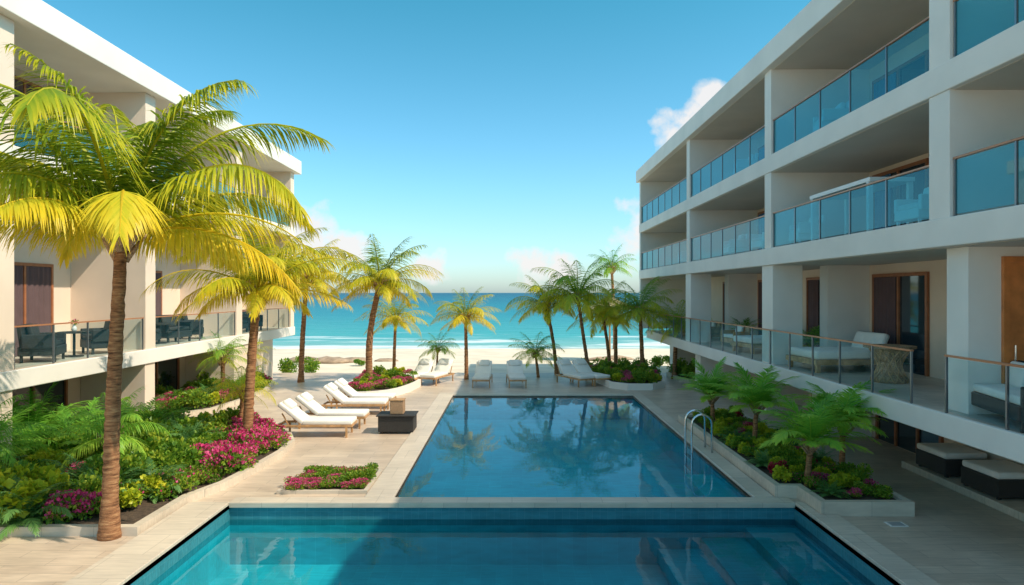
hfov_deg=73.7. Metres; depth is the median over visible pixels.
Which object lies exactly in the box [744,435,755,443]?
leafy shrub
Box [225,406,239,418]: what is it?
leafy shrub
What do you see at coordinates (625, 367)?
leafy shrub
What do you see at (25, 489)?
lime shrub
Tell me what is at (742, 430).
flowering shrub
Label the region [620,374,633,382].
flowering shrub
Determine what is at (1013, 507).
platform
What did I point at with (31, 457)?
lime shrub
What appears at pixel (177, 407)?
leafy shrub
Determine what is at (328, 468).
leafy shrub
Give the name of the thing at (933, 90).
hotel building
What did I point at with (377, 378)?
leafy shrub
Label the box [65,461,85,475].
flowering shrub
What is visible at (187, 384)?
leafy shrub
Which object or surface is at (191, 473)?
flowering shrub
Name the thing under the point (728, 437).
lime shrub
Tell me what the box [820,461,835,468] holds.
flowering shrub
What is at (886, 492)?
leafy shrub
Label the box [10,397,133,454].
feather palm
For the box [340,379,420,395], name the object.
planting bed
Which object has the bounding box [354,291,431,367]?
palm tree
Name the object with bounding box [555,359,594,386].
sun lounger
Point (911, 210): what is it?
armchair
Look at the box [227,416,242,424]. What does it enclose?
flowering shrub
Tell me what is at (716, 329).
lounge chair
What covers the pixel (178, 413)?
leafy shrub
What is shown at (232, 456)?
flowering shrub
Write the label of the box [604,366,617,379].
leafy shrub
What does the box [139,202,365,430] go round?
palm tree
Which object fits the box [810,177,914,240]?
canopy table
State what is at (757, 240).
armchair
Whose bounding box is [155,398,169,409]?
flowering shrub
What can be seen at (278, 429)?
flowering shrub
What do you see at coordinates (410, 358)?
sand ground
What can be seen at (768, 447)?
leafy shrub
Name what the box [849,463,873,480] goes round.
leafy shrub
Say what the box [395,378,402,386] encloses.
lime shrub
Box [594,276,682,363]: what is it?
palm tree
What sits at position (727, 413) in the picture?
leafy shrub
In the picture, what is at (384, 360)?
beach rock
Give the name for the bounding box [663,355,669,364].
leafy shrub
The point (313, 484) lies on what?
flowering shrub
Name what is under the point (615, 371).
leafy shrub
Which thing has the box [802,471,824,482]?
flowering shrub
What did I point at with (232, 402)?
planting bed
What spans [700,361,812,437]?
palm tree
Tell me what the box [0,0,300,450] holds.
hotel building
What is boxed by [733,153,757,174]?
armchair
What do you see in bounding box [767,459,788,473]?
crimson shrub
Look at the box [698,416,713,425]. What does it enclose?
leafy shrub
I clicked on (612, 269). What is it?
palm tree
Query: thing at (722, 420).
lime shrub
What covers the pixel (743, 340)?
daybed
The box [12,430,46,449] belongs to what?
fern plant
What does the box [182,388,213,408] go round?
leafy shrub
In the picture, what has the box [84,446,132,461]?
leafy shrub
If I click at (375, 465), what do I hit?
leafy shrub
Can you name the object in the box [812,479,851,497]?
fern plant
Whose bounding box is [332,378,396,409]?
sun lounger
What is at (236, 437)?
flowering shrub
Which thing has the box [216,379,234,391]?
leafy shrub
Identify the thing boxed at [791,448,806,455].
lime shrub
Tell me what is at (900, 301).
door
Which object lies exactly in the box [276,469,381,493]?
planting bed
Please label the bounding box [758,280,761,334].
door
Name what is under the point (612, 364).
leafy shrub
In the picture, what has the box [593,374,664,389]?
planting bed
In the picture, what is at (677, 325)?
palm tree
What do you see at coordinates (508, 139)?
sky
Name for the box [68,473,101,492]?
leafy shrub
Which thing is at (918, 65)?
door
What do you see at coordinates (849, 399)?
palm tree
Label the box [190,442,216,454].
flowering shrub
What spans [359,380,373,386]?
lime shrub
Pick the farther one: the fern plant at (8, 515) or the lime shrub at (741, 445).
the lime shrub at (741, 445)
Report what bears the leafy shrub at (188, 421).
on the planting bed at (146, 514)
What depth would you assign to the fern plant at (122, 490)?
13.28 m
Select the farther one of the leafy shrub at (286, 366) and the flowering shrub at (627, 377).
the leafy shrub at (286, 366)
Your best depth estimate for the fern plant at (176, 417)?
19.09 m
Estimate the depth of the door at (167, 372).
26.99 m
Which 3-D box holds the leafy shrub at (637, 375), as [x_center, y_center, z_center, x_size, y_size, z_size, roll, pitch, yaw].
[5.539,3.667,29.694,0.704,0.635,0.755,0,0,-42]
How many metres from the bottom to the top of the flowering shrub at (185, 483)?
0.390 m
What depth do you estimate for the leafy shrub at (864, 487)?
13.38 m
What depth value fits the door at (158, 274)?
26.72 m
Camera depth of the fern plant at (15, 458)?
13.44 m
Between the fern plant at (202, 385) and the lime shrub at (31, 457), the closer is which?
the lime shrub at (31, 457)
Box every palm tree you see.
[0,43,335,541]
[0,394,60,466]
[35,387,171,468]
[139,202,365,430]
[188,330,258,384]
[198,361,278,420]
[244,339,275,364]
[266,234,352,382]
[319,234,443,375]
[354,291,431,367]
[416,332,461,364]
[430,287,501,379]
[505,275,586,374]
[508,333,564,377]
[524,255,627,366]
[561,281,635,361]
[584,298,646,363]
[588,244,634,348]
[591,298,620,354]
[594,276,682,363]
[642,299,711,378]
[670,356,748,421]
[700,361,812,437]
[748,389,880,486]
[789,380,897,471]
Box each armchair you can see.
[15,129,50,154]
[16,323,66,362]
[80,321,122,354]
[155,314,192,342]
[156,323,160,343]
[177,313,203,339]
[242,310,262,330]
[242,316,248,331]
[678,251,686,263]
[723,234,748,255]
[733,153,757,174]
[751,232,764,250]
[789,215,825,243]
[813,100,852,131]
[894,187,928,225]
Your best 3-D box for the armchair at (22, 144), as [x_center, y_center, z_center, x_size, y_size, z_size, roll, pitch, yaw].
[-12.812,-3.894,18.198,0.889,0.974,1.140,0,0,-10]
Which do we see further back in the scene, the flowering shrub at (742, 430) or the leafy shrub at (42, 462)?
the flowering shrub at (742, 430)
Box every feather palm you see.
[0,402,67,457]
[0,416,47,464]
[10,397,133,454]
[12,381,103,448]
[76,393,198,426]
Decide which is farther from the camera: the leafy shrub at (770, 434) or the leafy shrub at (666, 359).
the leafy shrub at (666, 359)
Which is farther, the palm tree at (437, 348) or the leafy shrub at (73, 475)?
the palm tree at (437, 348)
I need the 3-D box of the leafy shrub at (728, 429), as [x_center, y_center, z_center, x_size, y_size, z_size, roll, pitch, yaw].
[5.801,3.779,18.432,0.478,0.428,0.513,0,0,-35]
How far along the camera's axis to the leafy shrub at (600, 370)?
31.89 m
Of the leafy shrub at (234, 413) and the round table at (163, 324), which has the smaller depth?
the leafy shrub at (234, 413)
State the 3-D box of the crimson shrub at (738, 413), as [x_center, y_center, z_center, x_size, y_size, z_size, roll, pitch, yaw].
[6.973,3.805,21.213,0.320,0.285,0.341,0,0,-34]
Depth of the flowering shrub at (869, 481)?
13.71 m
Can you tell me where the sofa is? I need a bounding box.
[971,360,1023,432]
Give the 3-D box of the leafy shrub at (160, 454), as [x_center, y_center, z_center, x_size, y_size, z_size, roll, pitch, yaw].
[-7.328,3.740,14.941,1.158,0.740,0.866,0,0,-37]
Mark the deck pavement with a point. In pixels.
(947, 536)
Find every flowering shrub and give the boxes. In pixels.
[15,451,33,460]
[34,494,56,516]
[39,489,85,524]
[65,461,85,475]
[70,489,101,519]
[119,476,147,503]
[148,467,184,481]
[150,474,199,501]
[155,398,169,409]
[160,391,173,397]
[178,465,206,474]
[178,470,201,483]
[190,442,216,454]
[193,450,216,467]
[194,470,221,484]
[196,462,219,478]
[199,444,247,476]
[208,439,231,448]
[217,393,225,402]
[219,388,238,399]
[222,431,251,445]
[225,423,257,433]
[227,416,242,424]
[229,452,258,469]
[230,443,255,459]
[234,423,250,433]
[236,412,260,419]
[238,438,269,453]
[242,442,258,457]
[246,432,275,451]
[247,425,272,434]
[253,418,274,428]
[260,420,284,430]
[261,372,272,382]
[261,429,292,448]
[263,426,284,438]
[283,476,300,483]
[283,481,300,489]
[295,473,307,477]
[297,480,310,488]
[305,473,318,477]
[307,480,323,488]
[310,477,322,481]
[316,475,329,479]
[317,479,336,488]
[328,476,343,486]
[333,467,348,473]
[336,481,349,489]
[347,482,366,488]
[348,381,358,390]
[348,478,361,486]
[356,477,368,487]
[359,382,374,390]
[374,382,385,388]
[403,376,412,382]
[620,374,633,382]
[703,421,710,427]
[734,427,746,432]
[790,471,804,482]
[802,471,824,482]
[802,475,825,488]
[811,465,835,472]
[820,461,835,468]
[821,473,829,482]
[844,487,862,497]
[863,478,878,489]
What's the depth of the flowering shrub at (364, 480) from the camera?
14.54 m
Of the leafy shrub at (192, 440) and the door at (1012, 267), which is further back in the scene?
the leafy shrub at (192, 440)
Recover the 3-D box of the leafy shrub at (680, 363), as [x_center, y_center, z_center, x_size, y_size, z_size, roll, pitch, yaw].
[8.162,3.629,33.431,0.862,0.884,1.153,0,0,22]
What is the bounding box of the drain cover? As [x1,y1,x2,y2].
[884,522,908,526]
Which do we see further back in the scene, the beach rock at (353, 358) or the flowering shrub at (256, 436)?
the beach rock at (353, 358)
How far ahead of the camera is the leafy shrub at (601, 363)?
33.83 m
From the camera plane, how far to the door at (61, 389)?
19.96 m
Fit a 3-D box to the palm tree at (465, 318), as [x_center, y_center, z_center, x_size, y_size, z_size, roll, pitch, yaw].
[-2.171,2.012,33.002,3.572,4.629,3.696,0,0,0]
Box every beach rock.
[289,356,315,362]
[309,356,349,363]
[346,357,365,362]
[374,358,397,361]
[589,357,612,360]
[604,355,633,359]
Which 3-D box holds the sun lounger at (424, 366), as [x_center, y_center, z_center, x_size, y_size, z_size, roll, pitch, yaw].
[-4.359,3.670,31.573,0.784,1.061,2.184,0,0,19]
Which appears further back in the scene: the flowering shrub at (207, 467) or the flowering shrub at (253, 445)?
the flowering shrub at (253, 445)
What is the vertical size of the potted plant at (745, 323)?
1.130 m
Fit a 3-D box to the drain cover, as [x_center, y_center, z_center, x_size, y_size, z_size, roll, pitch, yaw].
[6.950,4.190,12.350,0.320,0.016,0.240,0,0,0]
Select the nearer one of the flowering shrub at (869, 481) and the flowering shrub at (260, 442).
the flowering shrub at (869, 481)
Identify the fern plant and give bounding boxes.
[0,455,28,465]
[0,475,74,540]
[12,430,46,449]
[44,452,134,490]
[67,464,153,510]
[123,456,195,503]
[148,414,184,421]
[155,418,228,443]
[196,382,229,400]
[716,427,742,442]
[721,431,751,448]
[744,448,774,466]
[748,417,773,427]
[788,436,800,446]
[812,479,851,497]
[813,446,836,463]
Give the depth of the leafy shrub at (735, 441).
17.26 m
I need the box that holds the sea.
[273,293,669,348]
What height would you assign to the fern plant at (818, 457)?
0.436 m
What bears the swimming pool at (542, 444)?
in the deck pavement
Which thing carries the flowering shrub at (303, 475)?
on the planting bed at (334, 490)
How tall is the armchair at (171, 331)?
0.974 m
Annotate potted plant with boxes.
[724,316,761,334]
[802,325,819,346]
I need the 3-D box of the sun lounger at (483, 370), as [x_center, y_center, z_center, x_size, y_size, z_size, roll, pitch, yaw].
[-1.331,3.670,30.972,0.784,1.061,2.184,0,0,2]
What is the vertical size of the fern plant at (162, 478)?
0.758 m
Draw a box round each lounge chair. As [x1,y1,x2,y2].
[711,321,721,339]
[721,326,750,344]
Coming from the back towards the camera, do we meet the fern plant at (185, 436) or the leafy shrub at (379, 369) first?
the leafy shrub at (379, 369)
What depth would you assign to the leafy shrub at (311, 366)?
36.85 m
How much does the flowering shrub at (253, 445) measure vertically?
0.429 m
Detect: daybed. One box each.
[730,335,761,353]
[786,331,889,372]
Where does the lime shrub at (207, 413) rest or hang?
on the planting bed at (146, 514)
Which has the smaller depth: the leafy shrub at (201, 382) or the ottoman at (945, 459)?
the ottoman at (945, 459)
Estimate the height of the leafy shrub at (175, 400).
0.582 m
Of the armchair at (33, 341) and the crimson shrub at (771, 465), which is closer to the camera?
the crimson shrub at (771, 465)
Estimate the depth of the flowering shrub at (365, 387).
27.31 m
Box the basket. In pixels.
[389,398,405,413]
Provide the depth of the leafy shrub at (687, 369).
32.05 m
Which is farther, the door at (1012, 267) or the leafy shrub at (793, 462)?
the leafy shrub at (793, 462)
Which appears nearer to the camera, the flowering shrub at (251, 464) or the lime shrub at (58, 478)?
the lime shrub at (58, 478)
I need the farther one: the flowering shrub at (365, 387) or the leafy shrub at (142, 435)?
the flowering shrub at (365, 387)
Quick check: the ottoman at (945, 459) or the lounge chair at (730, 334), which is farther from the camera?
the lounge chair at (730, 334)
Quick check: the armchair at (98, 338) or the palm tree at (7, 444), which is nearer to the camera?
the palm tree at (7, 444)
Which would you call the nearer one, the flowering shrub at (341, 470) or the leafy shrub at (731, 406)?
the flowering shrub at (341, 470)
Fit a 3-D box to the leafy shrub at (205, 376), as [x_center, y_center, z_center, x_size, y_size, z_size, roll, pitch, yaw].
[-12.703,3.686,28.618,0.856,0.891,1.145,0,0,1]
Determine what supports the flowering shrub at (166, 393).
on the planting bed at (232, 402)
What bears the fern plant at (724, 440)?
on the planting bed at (895, 505)
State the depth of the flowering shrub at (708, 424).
19.84 m
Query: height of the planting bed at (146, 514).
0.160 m
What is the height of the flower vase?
0.362 m
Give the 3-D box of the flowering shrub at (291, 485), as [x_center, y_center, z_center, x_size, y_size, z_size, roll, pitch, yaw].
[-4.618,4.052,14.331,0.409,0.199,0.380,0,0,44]
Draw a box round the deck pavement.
[0,373,1023,584]
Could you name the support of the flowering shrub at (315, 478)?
on the planting bed at (334, 490)
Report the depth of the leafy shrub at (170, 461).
14.54 m
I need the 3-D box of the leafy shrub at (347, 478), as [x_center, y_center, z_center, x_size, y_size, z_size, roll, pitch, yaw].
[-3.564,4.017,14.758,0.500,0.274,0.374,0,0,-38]
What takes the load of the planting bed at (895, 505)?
on the deck pavement
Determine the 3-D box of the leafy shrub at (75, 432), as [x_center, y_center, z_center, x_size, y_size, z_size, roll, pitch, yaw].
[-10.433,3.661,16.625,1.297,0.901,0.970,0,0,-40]
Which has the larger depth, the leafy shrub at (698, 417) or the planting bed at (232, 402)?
the planting bed at (232, 402)
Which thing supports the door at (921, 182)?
in the hotel building at (933, 90)
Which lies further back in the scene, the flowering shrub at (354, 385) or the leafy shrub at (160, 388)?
the flowering shrub at (354, 385)
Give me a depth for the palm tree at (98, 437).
14.92 m
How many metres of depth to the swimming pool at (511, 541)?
13.49 m
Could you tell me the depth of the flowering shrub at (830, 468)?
14.87 m
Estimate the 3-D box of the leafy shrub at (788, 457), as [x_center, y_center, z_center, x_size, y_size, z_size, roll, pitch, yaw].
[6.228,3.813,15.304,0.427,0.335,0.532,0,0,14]
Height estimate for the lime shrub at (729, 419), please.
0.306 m
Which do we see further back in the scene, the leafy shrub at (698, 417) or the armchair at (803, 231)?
the leafy shrub at (698, 417)
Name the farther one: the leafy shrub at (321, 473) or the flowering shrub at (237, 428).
the flowering shrub at (237, 428)
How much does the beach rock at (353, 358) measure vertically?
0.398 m
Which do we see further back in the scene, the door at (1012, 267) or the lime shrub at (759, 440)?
the lime shrub at (759, 440)
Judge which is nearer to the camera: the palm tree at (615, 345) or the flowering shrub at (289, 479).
the flowering shrub at (289, 479)
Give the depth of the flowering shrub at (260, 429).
17.99 m
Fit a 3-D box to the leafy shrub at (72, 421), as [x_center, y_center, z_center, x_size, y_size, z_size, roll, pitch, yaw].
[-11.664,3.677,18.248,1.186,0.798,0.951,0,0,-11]
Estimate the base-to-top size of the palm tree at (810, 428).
2.084 m
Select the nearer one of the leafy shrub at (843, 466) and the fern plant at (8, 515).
the fern plant at (8, 515)
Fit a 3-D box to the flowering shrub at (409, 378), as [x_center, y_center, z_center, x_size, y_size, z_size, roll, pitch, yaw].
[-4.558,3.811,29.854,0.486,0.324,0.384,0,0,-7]
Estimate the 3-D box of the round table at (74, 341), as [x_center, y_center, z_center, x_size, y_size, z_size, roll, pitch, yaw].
[-12.250,1.443,19.100,0.800,0.700,0.800,0,0,0]
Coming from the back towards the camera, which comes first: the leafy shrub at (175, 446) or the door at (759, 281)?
the door at (759, 281)
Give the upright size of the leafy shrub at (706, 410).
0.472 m
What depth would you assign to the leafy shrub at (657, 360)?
40.26 m
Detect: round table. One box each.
[61,331,90,356]
[156,323,171,343]
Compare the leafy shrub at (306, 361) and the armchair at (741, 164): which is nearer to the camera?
the armchair at (741, 164)
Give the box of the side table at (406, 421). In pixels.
[376,411,418,433]
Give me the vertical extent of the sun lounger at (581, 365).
1.061 m
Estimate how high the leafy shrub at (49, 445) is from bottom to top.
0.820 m
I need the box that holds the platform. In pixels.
[901,461,1023,521]
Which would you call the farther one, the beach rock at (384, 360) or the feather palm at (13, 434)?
the beach rock at (384, 360)
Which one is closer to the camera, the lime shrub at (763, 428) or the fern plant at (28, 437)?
the fern plant at (28, 437)
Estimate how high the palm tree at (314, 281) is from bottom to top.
7.176 m
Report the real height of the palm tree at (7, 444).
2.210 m
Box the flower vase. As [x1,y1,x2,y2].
[71,319,78,331]
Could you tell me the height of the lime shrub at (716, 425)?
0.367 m
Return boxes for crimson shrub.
[734,411,742,416]
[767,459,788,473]
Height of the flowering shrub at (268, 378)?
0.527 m
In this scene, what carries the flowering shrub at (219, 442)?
on the planting bed at (146, 514)
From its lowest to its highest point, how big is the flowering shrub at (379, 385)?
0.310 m
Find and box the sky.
[42,0,810,292]
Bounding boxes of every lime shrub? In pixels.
[0,465,15,499]
[0,478,51,519]
[5,460,61,488]
[8,472,71,508]
[24,448,63,463]
[34,450,72,469]
[52,446,83,461]
[80,438,97,458]
[119,482,142,507]
[135,472,169,498]
[197,411,216,418]
[205,391,219,404]
[255,375,264,381]
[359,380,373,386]
[394,367,404,371]
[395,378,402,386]
[612,373,622,381]
[709,422,720,434]
[713,425,725,436]
[715,418,728,425]
[719,416,732,425]
[725,433,736,445]
[737,441,750,453]
[743,425,752,430]
[752,437,769,445]
[754,449,769,459]
[758,425,766,433]
[762,427,778,433]
[768,456,780,463]
[772,465,792,481]
[788,464,804,473]
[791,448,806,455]
[811,465,831,474]
[821,456,835,466]
[827,473,844,488]
[838,473,860,487]
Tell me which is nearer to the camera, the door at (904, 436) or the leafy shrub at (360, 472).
the leafy shrub at (360, 472)
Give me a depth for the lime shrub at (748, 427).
18.76 m
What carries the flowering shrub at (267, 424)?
on the planting bed at (146, 514)
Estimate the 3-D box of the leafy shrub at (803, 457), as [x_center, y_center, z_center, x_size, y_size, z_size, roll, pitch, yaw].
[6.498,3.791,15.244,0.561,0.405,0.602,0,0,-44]
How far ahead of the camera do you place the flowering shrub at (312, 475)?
14.99 m
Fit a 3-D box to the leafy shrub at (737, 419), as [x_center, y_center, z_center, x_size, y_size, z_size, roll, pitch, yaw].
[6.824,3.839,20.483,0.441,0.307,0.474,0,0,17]
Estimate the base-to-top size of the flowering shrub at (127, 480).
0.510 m
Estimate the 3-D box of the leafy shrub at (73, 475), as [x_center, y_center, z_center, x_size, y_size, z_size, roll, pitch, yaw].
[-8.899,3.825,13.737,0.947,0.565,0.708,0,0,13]
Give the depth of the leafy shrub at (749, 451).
16.43 m
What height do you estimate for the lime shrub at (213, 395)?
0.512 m
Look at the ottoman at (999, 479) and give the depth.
13.53 m
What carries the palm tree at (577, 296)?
on the planting bed at (629, 385)
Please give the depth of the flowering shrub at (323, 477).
14.84 m
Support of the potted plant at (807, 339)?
on the hotel building at (933, 90)
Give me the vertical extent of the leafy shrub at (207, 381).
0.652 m
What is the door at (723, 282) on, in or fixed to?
in the hotel building at (933, 90)
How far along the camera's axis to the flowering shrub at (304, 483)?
14.35 m
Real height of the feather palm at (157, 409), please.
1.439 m
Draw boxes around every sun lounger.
[278,398,357,437]
[295,392,369,428]
[321,382,388,411]
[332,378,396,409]
[401,358,434,380]
[419,358,454,385]
[472,360,492,387]
[506,360,526,387]
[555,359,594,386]
[572,359,610,386]
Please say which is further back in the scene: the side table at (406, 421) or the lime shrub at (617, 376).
the lime shrub at (617, 376)
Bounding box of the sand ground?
[273,349,669,372]
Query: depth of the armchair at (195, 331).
26.20 m
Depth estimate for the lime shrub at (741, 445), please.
16.82 m
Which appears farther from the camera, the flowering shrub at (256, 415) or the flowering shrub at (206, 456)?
the flowering shrub at (256, 415)
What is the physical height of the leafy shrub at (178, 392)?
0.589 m
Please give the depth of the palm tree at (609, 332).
47.44 m
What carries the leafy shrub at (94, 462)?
on the planting bed at (146, 514)
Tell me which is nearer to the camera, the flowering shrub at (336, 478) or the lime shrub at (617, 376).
the flowering shrub at (336, 478)
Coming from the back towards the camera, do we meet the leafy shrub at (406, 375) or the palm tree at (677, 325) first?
the palm tree at (677, 325)
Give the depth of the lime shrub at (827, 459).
15.45 m
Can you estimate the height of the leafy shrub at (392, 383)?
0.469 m
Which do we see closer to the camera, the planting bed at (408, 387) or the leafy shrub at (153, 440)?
the leafy shrub at (153, 440)
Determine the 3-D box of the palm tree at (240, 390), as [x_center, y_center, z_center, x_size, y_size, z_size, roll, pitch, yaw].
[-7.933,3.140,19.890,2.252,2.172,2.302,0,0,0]
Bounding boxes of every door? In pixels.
[12,379,67,418]
[14,75,51,139]
[14,262,53,356]
[155,271,161,314]
[155,357,179,393]
[723,282,724,329]
[758,145,764,160]
[758,211,764,249]
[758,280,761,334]
[806,277,819,346]
[872,50,928,100]
[872,158,928,229]
[872,272,929,376]
[875,414,943,452]
[1001,256,1023,383]
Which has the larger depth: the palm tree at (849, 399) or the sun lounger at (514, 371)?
the sun lounger at (514, 371)
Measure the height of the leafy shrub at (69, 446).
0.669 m
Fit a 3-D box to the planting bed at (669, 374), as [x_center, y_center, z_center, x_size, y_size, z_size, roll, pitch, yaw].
[8.975,4.100,33.200,2.450,0.200,4.400,0,0,0]
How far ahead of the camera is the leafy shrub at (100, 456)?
14.10 m
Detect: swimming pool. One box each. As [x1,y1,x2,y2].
[62,497,940,584]
[365,393,773,496]
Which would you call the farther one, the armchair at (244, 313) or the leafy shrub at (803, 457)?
the armchair at (244, 313)
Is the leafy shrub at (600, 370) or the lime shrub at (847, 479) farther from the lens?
the leafy shrub at (600, 370)
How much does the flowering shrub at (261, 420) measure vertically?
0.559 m
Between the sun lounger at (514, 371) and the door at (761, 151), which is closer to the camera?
the door at (761, 151)
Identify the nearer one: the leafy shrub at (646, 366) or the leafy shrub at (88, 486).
the leafy shrub at (88, 486)
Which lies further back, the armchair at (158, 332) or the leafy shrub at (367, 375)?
the leafy shrub at (367, 375)
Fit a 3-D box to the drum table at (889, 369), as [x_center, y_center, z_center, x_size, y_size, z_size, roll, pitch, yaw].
[8.850,1.672,16.000,1.120,0.857,1.120,0,0,0]
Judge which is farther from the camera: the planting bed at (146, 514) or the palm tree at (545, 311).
the palm tree at (545, 311)
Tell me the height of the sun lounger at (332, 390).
1.061 m
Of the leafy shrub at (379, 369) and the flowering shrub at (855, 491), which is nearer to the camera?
the flowering shrub at (855, 491)
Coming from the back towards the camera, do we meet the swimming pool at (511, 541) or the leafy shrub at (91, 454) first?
the leafy shrub at (91, 454)
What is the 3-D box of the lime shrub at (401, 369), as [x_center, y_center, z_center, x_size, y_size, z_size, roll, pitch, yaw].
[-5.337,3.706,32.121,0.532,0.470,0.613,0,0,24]
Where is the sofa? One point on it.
(989, 396)
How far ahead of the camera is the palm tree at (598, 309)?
34.84 m
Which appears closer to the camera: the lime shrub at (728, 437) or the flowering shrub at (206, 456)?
the flowering shrub at (206, 456)
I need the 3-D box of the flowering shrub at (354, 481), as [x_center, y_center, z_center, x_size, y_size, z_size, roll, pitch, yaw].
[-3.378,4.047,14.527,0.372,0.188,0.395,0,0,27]
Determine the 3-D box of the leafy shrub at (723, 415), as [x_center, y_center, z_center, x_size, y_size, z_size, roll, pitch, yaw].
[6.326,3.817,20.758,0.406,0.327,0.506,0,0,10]
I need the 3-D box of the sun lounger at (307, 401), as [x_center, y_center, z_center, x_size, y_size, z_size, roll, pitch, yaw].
[-5.622,3.670,21.400,2.184,1.061,0.784,0,0,0]
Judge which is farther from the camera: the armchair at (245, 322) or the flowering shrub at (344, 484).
the armchair at (245, 322)
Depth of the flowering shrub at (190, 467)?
14.79 m
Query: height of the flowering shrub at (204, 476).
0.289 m
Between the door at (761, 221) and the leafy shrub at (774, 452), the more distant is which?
the door at (761, 221)
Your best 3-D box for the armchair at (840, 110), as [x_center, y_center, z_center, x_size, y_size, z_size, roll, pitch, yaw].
[8.210,-4.413,17.498,0.741,0.811,0.900,0,0,9]
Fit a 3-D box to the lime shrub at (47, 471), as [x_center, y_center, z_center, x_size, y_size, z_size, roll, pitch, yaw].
[-9.069,3.647,12.927,1.151,0.905,1.040,0,0,-26]
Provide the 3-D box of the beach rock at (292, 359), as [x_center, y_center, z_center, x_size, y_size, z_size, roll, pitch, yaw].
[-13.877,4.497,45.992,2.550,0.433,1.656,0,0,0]
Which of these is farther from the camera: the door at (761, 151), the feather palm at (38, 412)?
the door at (761, 151)
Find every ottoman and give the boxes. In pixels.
[916,443,986,477]
[961,460,1023,499]
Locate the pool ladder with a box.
[684,409,712,477]
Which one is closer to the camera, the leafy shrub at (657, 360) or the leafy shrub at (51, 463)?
the leafy shrub at (51, 463)
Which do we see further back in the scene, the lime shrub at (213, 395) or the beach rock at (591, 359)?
the beach rock at (591, 359)
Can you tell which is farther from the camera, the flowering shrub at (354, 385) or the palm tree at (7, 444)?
the flowering shrub at (354, 385)
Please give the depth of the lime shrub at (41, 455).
14.83 m
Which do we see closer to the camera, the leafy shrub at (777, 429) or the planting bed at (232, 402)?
the leafy shrub at (777, 429)
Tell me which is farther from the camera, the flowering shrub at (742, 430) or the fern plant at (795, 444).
the flowering shrub at (742, 430)
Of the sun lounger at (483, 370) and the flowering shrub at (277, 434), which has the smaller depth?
the flowering shrub at (277, 434)
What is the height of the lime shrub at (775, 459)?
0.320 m
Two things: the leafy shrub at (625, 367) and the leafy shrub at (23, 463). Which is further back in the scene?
the leafy shrub at (625, 367)
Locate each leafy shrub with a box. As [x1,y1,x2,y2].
[0,459,40,477]
[24,433,78,454]
[28,458,53,465]
[35,460,64,470]
[53,438,85,450]
[54,416,91,426]
[55,425,98,440]
[61,470,83,480]
[64,445,102,463]
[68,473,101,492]
[73,453,128,482]
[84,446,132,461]
[85,450,134,469]
[100,438,139,451]
[119,461,146,481]
[124,448,147,473]
[128,416,165,435]
[130,425,179,445]
[133,410,161,420]
[140,431,188,459]
[147,451,178,472]
[148,447,201,471]
[151,409,184,423]
[155,384,173,394]
[155,405,190,415]
[155,415,201,438]
[158,437,204,466]
[164,394,186,409]
[172,389,189,398]
[179,380,195,389]
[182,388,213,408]
[183,433,212,447]
[190,381,208,387]
[191,421,224,437]
[194,379,216,385]
[195,409,231,430]
[196,371,210,380]
[205,429,234,441]
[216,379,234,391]
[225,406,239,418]
[255,379,265,388]
[277,358,298,372]
[294,356,311,364]
[303,465,318,472]
[304,358,320,372]
[314,471,329,476]
[317,466,334,474]
[338,471,358,481]
[343,470,364,477]
[352,376,366,381]
[354,358,365,364]
[357,467,376,481]
[363,373,377,379]
[364,462,378,470]
[372,376,383,381]
[373,365,387,374]
[382,378,396,388]
[388,371,402,378]
[402,373,413,379]
[591,365,602,372]
[592,357,607,364]
[597,361,606,367]
[597,366,605,373]
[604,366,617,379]
[606,361,618,367]
[609,368,622,379]
[618,357,633,364]
[622,365,631,371]
[629,363,637,368]
[632,370,646,383]
[633,357,648,365]
[634,367,645,371]
[641,363,657,368]
[643,368,657,382]
[648,355,663,367]
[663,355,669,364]
[671,357,687,374]
[681,365,694,377]
[692,411,704,422]
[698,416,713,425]
[700,406,710,415]
[715,413,726,418]
[719,426,734,439]
[720,409,739,417]
[727,405,743,415]
[728,422,742,430]
[728,435,747,448]
[733,416,746,422]
[741,446,759,456]
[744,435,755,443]
[752,443,780,454]
[766,431,775,438]
[767,446,782,458]
[776,426,793,438]
[778,457,798,468]
[779,442,797,457]
[781,454,794,464]
[792,455,815,466]
[794,459,820,470]
[833,461,855,473]
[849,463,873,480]
[851,481,876,496]
[869,484,893,498]
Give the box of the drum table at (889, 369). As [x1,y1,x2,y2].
[863,344,916,383]
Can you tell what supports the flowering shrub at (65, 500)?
on the planting bed at (146, 514)
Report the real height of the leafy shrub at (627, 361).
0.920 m
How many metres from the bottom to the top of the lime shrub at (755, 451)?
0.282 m
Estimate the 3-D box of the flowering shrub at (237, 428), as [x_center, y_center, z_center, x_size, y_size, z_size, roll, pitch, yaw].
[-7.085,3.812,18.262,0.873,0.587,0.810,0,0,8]
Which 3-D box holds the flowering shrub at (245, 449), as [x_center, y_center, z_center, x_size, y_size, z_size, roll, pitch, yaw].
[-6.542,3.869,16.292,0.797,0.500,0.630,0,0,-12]
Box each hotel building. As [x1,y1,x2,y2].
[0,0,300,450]
[636,0,1023,465]
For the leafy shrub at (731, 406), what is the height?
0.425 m
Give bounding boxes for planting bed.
[0,430,294,536]
[182,381,273,414]
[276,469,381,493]
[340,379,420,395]
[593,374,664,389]
[666,372,693,383]
[678,414,914,516]

